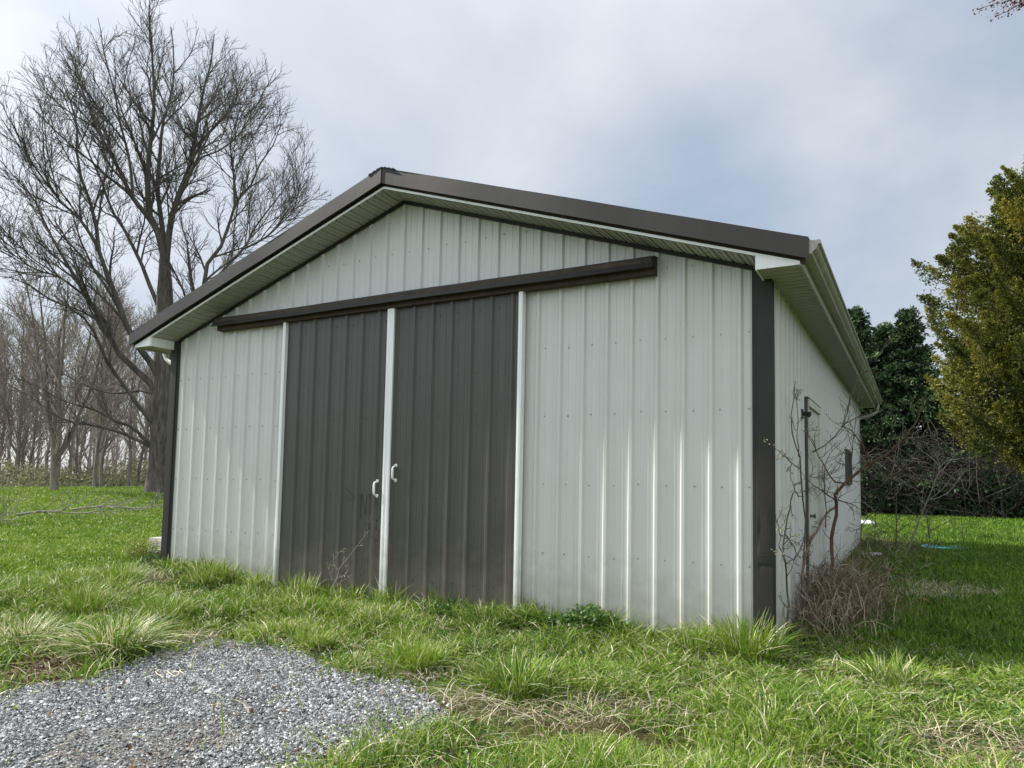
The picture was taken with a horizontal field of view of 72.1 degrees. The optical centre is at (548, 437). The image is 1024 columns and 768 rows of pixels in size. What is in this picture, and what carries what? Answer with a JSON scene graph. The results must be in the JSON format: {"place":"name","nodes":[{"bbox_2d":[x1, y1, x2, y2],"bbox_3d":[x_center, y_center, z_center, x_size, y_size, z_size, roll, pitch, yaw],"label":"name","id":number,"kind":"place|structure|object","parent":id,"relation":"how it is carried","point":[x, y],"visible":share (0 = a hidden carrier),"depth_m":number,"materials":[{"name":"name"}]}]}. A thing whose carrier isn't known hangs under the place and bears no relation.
{"place":"outdoors","nodes":[
{"label":"outdoors","id":0,"kind":"place"},
{"bbox_2d":[0,485,163,580],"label":"lawn grass","id":1,"kind":"structure","parent":0,"point":[36,541],"depth_m":12.17,"materials":[{"name":"green plant"}]},
{"bbox_2d":[0,630,517,767],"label":"gravel driveway","id":2,"kind":"structure","parent":0,"point":[135,750],"depth_m":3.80,"materials":[{"name":"grey gravel"}]},
{"bbox_2d":[155,669,212,677],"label":"dry vine","id":3,"kind":"object","parent":2,"relation":"on","point":[174,671],"visible":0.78,"depth_m":4.85,"materials":[{"name":"plant"}]},
{"bbox_2d":[0,621,1023,767],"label":"dead leaves","id":4,"kind":"object","parent":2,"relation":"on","point":[36,666],"visible":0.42,"depth_m":4.80,"materials":[{"name":"brown plant"}]},
{"bbox_2d":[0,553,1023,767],"bbox_3d":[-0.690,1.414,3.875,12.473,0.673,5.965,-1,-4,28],"label":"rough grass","id":5,"kind":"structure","parent":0,"point":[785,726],"depth_m":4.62,"materials":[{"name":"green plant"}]},
{"bbox_2d":[0,482,1023,767],"bbox_3d":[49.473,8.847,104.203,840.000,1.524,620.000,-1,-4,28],"label":"ground","id":6,"kind":"structure","parent":0,"point":[644,734],"depth_m":4.04,"materials":[{"name":"green plant"}]},
{"bbox_2d":[0,354,10,427],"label":"bare tree","id":7,"kind":"object","parent":6,"relation":"on","point":[2,395],"visible":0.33,"depth_m":36.91,"materials":[{"name":"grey plant"}]},
{"bbox_2d":[0,327,19,442],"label":"bare tree","id":8,"kind":"object","parent":6,"relation":"on","point":[6,352],"visible":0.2,"depth_m":39.53,"materials":[{"name":"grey plant"}]},
{"bbox_2d":[0,477,38,525],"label":"fallen branch","id":9,"kind":"object","parent":6,"relation":"on","point":[1,515],"visible":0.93,"depth_m":12.65,"materials":[{"name":"brown wood"}]},
{"bbox_2d":[0,286,45,481],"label":"bare tree","id":10,"kind":"object","parent":6,"relation":"on","point":[7,398],"visible":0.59,"depth_m":35.72,"materials":[{"name":"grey plant"}]},
{"bbox_2d":[5,314,54,476],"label":"bare tree","id":11,"kind":"object","parent":6,"relation":"on","point":[23,454],"visible":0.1,"depth_m":36.86,"materials":[{"name":"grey plant"}]},
{"bbox_2d":[10,306,68,481],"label":"bare tree","id":12,"kind":"object","parent":6,"relation":"on","point":[34,442],"visible":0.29,"depth_m":34.27,"materials":[{"name":"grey plant"}]},
{"bbox_2d":[0,609,94,650],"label":"grass tussock","id":13,"kind":"object","parent":6,"relation":"on","point":[29,630],"depth_m":5.56,"materials":[{"name":"green plant"}]},
{"bbox_2d":[32,315,83,485],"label":"bare tree","id":14,"kind":"object","parent":6,"relation":"on","point":[48,443],"visible":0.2,"depth_m":32.78,"materials":[{"name":"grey plant"}]},
{"bbox_2d":[16,481,125,518],"bbox_3d":[-9.591,1.363,14.179,2.168,0.949,0.866,2,-4,-9],"label":"fallen branch","id":15,"kind":"object","parent":6,"relation":"on","point":[59,512],"visible":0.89,"depth_m":14.20,"materials":[{"name":"brown wood"}]},
{"bbox_2d":[0,241,142,489],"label":"bare tree","id":16,"kind":"object","parent":6,"relation":"on","point":[57,451],"visible":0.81,"depth_m":23.32,"materials":[{"name":"grey plant"}]},
{"bbox_2d":[0,453,147,487],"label":"undergrowth","id":17,"kind":"object","parent":6,"relation":"on","point":[64,478],"visible":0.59,"depth_m":32.38,"materials":[{"name":"green plant"}]},
{"bbox_2d":[0,325,148,482],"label":"distant woods","id":18,"kind":"object","parent":6,"relation":"on","point":[116,451],"visible":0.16,"depth_m":42.13,"materials":[{"name":"plant"}]},
{"bbox_2d":[55,318,113,485],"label":"bare tree","id":19,"kind":"object","parent":6,"relation":"on","point":[77,437],"visible":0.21,"depth_m":31.90,"materials":[{"name":"grey plant"}]},
{"bbox_2d":[40,580,132,615],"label":"grass tussock","id":20,"kind":"object","parent":6,"relation":"on","point":[77,598],"depth_m":6.55,"materials":[{"name":"green plant"}]},
{"bbox_2d":[63,268,139,486],"bbox_3d":[-17.821,-2.299,27.992,2.692,9.210,3.670,2,-4,-22],"label":"bare tree","id":21,"kind":"object","parent":6,"relation":"on","point":[96,419],"visible":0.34,"depth_m":27.93,"materials":[{"name":"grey plant"}]},
{"bbox_2d":[75,280,143,483],"bbox_3d":[-21.385,-2.672,34.143,3.096,10.591,4.221,4,-5,-33],"label":"bare tree","id":22,"kind":"object","parent":6,"relation":"on","point":[131,351],"visible":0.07,"depth_m":34.08,"materials":[{"name":"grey plant"}]},
{"bbox_2d":[83,300,139,486],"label":"bare tree","id":23,"kind":"object","parent":6,"relation":"on","point":[104,451],"visible":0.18,"depth_m":30.50,"materials":[{"name":"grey plant"}]},
{"bbox_2d":[6,600,220,661],"bbox_3d":[-3.319,1.466,5.357,1.684,0.439,1.413,-1,-4,28],"label":"grass tussock","id":24,"kind":"object","parent":6,"relation":"on","point":[115,638],"depth_m":5.29,"materials":[{"name":"green plant"}]},
{"bbox_2d":[72,485,162,510],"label":"fallen branch","id":25,"kind":"object","parent":6,"relation":"on","point":[135,508],"visible":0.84,"depth_m":15.95,"materials":[{"name":"brown wood"}]},
{"bbox_2d":[84,556,157,585],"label":"grass tussock","id":26,"kind":"object","parent":6,"relation":"on","point":[129,573],"depth_m":7.66,"materials":[{"name":"green plant"}]},
{"bbox_2d":[99,307,154,485],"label":"bare tree","id":27,"kind":"object","parent":6,"relation":"on","point":[134,360],"visible":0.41,"depth_m":30.41,"materials":[{"name":"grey plant"}]},
{"bbox_2d":[123,294,156,484],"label":"bare tree","id":28,"kind":"object","parent":6,"relation":"on","point":[141,457],"visible":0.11,"depth_m":32.76,"materials":[{"name":"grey plant"}]},
{"bbox_2d":[124,537,160,561],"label":"leafy weed","id":29,"kind":"object","parent":6,"relation":"on","point":[144,549],"visible":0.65,"depth_m":8.90,"materials":[{"name":"green plant"}]},
{"bbox_2d":[117,288,182,452],"bbox_3d":[-16.874,-2.131,30.971,2.692,9.210,3.670,-2,-5,38],"label":"bare tree","id":30,"kind":"object","parent":6,"relation":"on","point":[147,422],"visible":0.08,"depth_m":30.29,"materials":[{"name":"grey plant"}]},
{"bbox_2d":[141,551,159,566],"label":"leafy weed","id":31,"kind":"object","parent":6,"relation":"on","point":[152,556],"visible":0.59,"depth_m":8.63,"materials":[{"name":"green plant"}]},
{"bbox_2d":[148,537,160,550],"bbox_3d":[-5.159,1.539,9.499,0.560,0.350,0.220,-1,-4,28],"label":"concrete block","id":32,"kind":"object","parent":6,"relation":"on","point":[152,539],"depth_m":9.48,"materials":[{"name":"white concrete"}]},
{"bbox_2d":[120,588,205,627],"bbox_3d":[-3.530,1.546,6.438,0.842,0.347,0.828,2,-4,-10],"label":"grass tussock","id":33,"kind":"object","parent":6,"relation":"on","point":[163,609],"depth_m":6.40,"materials":[{"name":"green plant"}]},
{"bbox_2d":[0,0,331,492],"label":"bare tree","id":34,"kind":"object","parent":6,"relation":"on","point":[158,385],"visible":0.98,"depth_m":23.44,"materials":[{"name":"grey plant"}]},
{"bbox_2d":[172,553,238,589],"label":"grass tussock","id":35,"kind":"object","parent":6,"relation":"on","point":[204,573],"depth_m":7.80,"materials":[{"name":"green plant"}]},
{"bbox_2d":[268,568,326,602],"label":"grass tussock","id":36,"kind":"object","parent":6,"relation":"on","point":[292,587],"depth_m":7.22,"materials":[{"name":"green plant"}]},
{"bbox_2d":[288,627,343,651],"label":"grass tussock","id":37,"kind":"object","parent":6,"relation":"on","point":[313,641],"depth_m":5.47,"materials":[{"name":"green plant"}]},
{"bbox_2d":[326,531,368,598],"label":"bare sapling","id":38,"kind":"object","parent":6,"relation":"on","point":[344,575],"visible":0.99,"depth_m":7.05,"materials":[{"name":"brown plant"}]},
{"bbox_2d":[361,589,411,608],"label":"grass tussock","id":39,"kind":"object","parent":6,"relation":"on","point":[396,598],"depth_m":6.76,"materials":[{"name":"green plant"}]},
{"bbox_2d":[365,629,466,675],"bbox_3d":[-0.928,1.509,4.943,0.773,0.284,0.872,2,-4,-9],"label":"grass tussock","id":40,"kind":"object","parent":6,"relation":"on","point":[414,654],"depth_m":4.90,"materials":[{"name":"green plant"}]},
{"bbox_2d":[407,598,480,622],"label":"leafy weed","id":41,"kind":"object","parent":6,"relation":"on","point":[440,607],"visible":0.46,"depth_m":6.48,"materials":[{"name":"green plant"}]},
{"bbox_2d":[436,598,526,628],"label":"grass tussock","id":42,"kind":"object","parent":6,"relation":"on","point":[480,618],"depth_m":6.16,"materials":[{"name":"green plant"}]},
{"bbox_2d":[126,167,882,648],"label":"pole shed","id":43,"kind":"structure","parent":6,"relation":"on","point":[472,393],"depth_m":6.61,"materials":[{"name":"white metal"}]},
{"bbox_2d":[272,308,390,599],"bbox_3d":[-2.313,0.208,7.449,1.546,3.085,0.087,-1,-4,28],"label":"sliding door","id":44,"kind":"structure","parent":43,"relation":"in","point":[333,418],"depth_m":7.46,"materials":[{"name":"brown metal"}]},
{"bbox_2d":[382,291,525,615],"bbox_3d":[-0.941,0.181,6.730,1.548,3.085,0.087,-1,-4,28],"label":"sliding door","id":45,"kind":"structure","parent":43,"relation":"in","point":[454,484],"depth_m":6.72,"materials":[{"name":"brown metal"}]},
{"bbox_2d":[804,396,821,603],"bbox_3d":[2.793,0.709,7.360,0.095,2.168,1.015,-1,-4,28],"label":"side door","id":46,"kind":"structure","parent":43,"relation":"in","point":[813,508],"depth_m":7.26,"materials":[{"name":"white metal"}]},
{"bbox_2d":[845,449,851,484],"bbox_3d":[4.786,0.483,11.224,0.050,0.550,0.810,-1,-4,28],"label":"window","id":47,"kind":"structure","parent":43,"relation":"in","point":[847,458],"depth_m":11.07,"materials":[{"name":"black glass"}]},
{"bbox_2d":[0,562,1023,767],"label":"dry straw","id":48,"kind":"object","parent":6,"relation":"on","point":[650,704],"visible":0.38,"depth_m":4.11,"materials":[{"name":"beige plant"}]},
{"bbox_2d":[0,560,1023,767],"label":"clover","id":49,"kind":"object","parent":6,"relation":"on","point":[935,753],"visible":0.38,"depth_m":4.31,"materials":[{"name":"green plant"}]},
{"bbox_2d":[447,642,600,702],"bbox_3d":[-0.135,1.488,4.509,0.948,0.302,1.046,-1,-4,28],"label":"grass tussock","id":50,"kind":"object","parent":6,"relation":"on","point":[519,672],"depth_m":4.44,"materials":[{"name":"green plant"}]},
{"bbox_2d":[517,609,559,629],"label":"leafy weed","id":51,"kind":"object","parent":6,"relation":"on","point":[540,619],"visible":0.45,"depth_m":6.04,"materials":[{"name":"green plant"}]},
{"bbox_2d":[551,603,627,638],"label":"leafy weed","id":52,"kind":"object","parent":6,"relation":"on","point":[593,609],"visible":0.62,"depth_m":5.81,"materials":[{"name":"green plant"}]},
{"bbox_2d":[658,615,728,659],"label":"grass tussock","id":53,"kind":"object","parent":6,"relation":"on","point":[686,637],"depth_m":5.26,"materials":[{"name":"green plant"}]},
{"bbox_2d":[672,606,826,665],"bbox_3d":[1.462,1.450,5.225,1.245,0.419,1.072,-1,-4,28],"label":"grass tussock","id":54,"kind":"object","parent":6,"relation":"on","point":[749,646],"depth_m":5.10,"materials":[{"name":"green plant"}]},
{"bbox_2d":[763,381,812,616],"bbox_3d":[1.935,0.589,5.661,0.230,2.196,1.607,-1,-4,28],"label":"bare sapling","id":55,"kind":"object","parent":6,"relation":"on","point":[799,456],"visible":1,"depth_m":6.07,"materials":[{"name":"brown plant"}]},
{"bbox_2d":[771,493,812,650],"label":"bare sapling","id":56,"kind":"object","parent":6,"relation":"on","point":[787,538],"visible":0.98,"depth_m":5.45,"materials":[{"name":"brown plant"}]},
{"bbox_2d":[844,506,878,557],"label":"bare sapling","id":57,"kind":"object","parent":6,"relation":"on","point":[861,531],"visible":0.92,"depth_m":10.81,"materials":[{"name":"brown plant"}]},
{"bbox_2d":[862,508,893,547],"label":"bare sapling","id":58,"kind":"object","parent":6,"relation":"on","point":[875,524],"visible":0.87,"depth_m":11.81,"materials":[{"name":"brown plant"}]},
{"bbox_2d":[798,336,976,578],"bbox_3d":[3.368,0.335,7.110,1.683,2.871,2.757,-1,-4,28],"label":"bare shrub","id":59,"kind":"object","parent":6,"relation":"on","point":[843,484],"visible":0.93,"depth_m":7.52,"materials":[{"name":"brown plant"}]},
{"bbox_2d":[847,305,938,510],"bbox_3d":[11.438,-1.016,25.644,6.122,7.867,6.196,-1,-4,28],"label":"conifer tree","id":60,"kind":"object","parent":6,"relation":"on","point":[865,335],"visible":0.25,"depth_m":24.94,"materials":[{"name":"green plant"}]},
{"bbox_2d":[831,645,958,690],"bbox_3d":[2.256,1.511,4.639,0.872,0.240,0.820,-1,-4,28],"label":"grass tussock","id":61,"kind":"object","parent":6,"relation":"on","point":[911,672],"depth_m":4.59,"materials":[{"name":"green plant"}]},
{"bbox_2d":[782,523,1012,648],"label":"dead weeds","id":62,"kind":"object","parent":6,"relation":"on","point":[833,593],"visible":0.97,"depth_m":6.38,"materials":[{"name":"brown plant"}]},
{"bbox_2d":[878,478,928,547],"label":"bare sapling","id":63,"kind":"object","parent":6,"relation":"on","point":[900,516],"visible":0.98,"depth_m":12.58,"materials":[{"name":"brown plant"}]},
{"bbox_2d":[860,321,963,509],"bbox_3d":[12.863,-0.722,26.329,6.284,7.380,6.514,-1,-4,28],"label":"conifer tree","id":64,"kind":"object","parent":6,"relation":"on","point":[885,330],"visible":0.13,"depth_m":26.08,"materials":[{"name":"green plant"}]},
{"bbox_2d":[860,305,1003,508],"bbox_3d":[13.535,-0.917,25.035,5.764,7.650,6.146,2,-4,-16],"label":"conifer tree","id":65,"kind":"object","parent":6,"relation":"on","point":[912,365],"visible":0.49,"depth_m":24.67,"materials":[{"name":"green plant"}]},
{"bbox_2d":[909,505,958,545],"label":"bare sapling","id":66,"kind":"object","parent":6,"relation":"on","point":[928,525],"visible":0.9,"depth_m":12.95,"materials":[{"name":"brown plant"}]},
{"bbox_2d":[860,419,1023,518],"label":"brush thicket","id":67,"kind":"object","parent":6,"relation":"on","point":[904,468],"visible":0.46,"depth_m":22.45,"materials":[{"name":"plant"}]},
{"bbox_2d":[922,544,963,549],"bbox_3d":[7.088,1.979,12.646,0.690,0.048,0.690,-1,-4,28],"label":"plastic disc","id":68,"kind":"object","parent":6,"relation":"on","point":[939,547],"visible":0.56,"depth_m":12.49,"materials":[{"name":"blue plastic"}]},
{"bbox_2d":[906,440,983,552],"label":"bare sapling","id":69,"kind":"object","parent":6,"relation":"on","point":[939,466],"visible":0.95,"depth_m":11.33,"materials":[{"name":"brown plant"}]},
{"bbox_2d":[942,509,976,543],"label":"bare sapling","id":70,"kind":"object","parent":6,"relation":"on","point":[962,525],"visible":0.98,"depth_m":13.20,"materials":[{"name":"brown plant"}]},
{"bbox_2d":[910,162,1023,478],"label":"cedar tree","id":71,"kind":"object","parent":6,"relation":"on","point":[994,338],"visible":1,"depth_m":13.92,"materials":[{"name":"green plant"}]},
{"bbox_2d":[929,345,1021,505],"bbox_3d":[15.112,-0.364,25.872,5.658,6.650,5.424,-1,-4,28],"label":"conifer tree","id":72,"kind":"object","parent":6,"relation":"on","point":[967,400],"visible":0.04,"depth_m":24.86,"materials":[{"name":"green plant"}]},
{"bbox_2d":[972,0,1023,21],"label":"maple tree","id":73,"kind":"object","parent":6,"relation":"on","point":[1021,3],"visible":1,"depth_m":6.09,"materials":[{"name":"plant"}]},
{"bbox_2d":[0,0,1023,476],"label":"sky","id":74,"kind":"structure","parent":0,"point":[870,130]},
{"bbox_2d":[783,510,1023,671],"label":"side grass","id":75,"kind":"structure","parent":0,"point":[997,543],"depth_m":7.70,"materials":[{"name":"green plant"}]}
]}

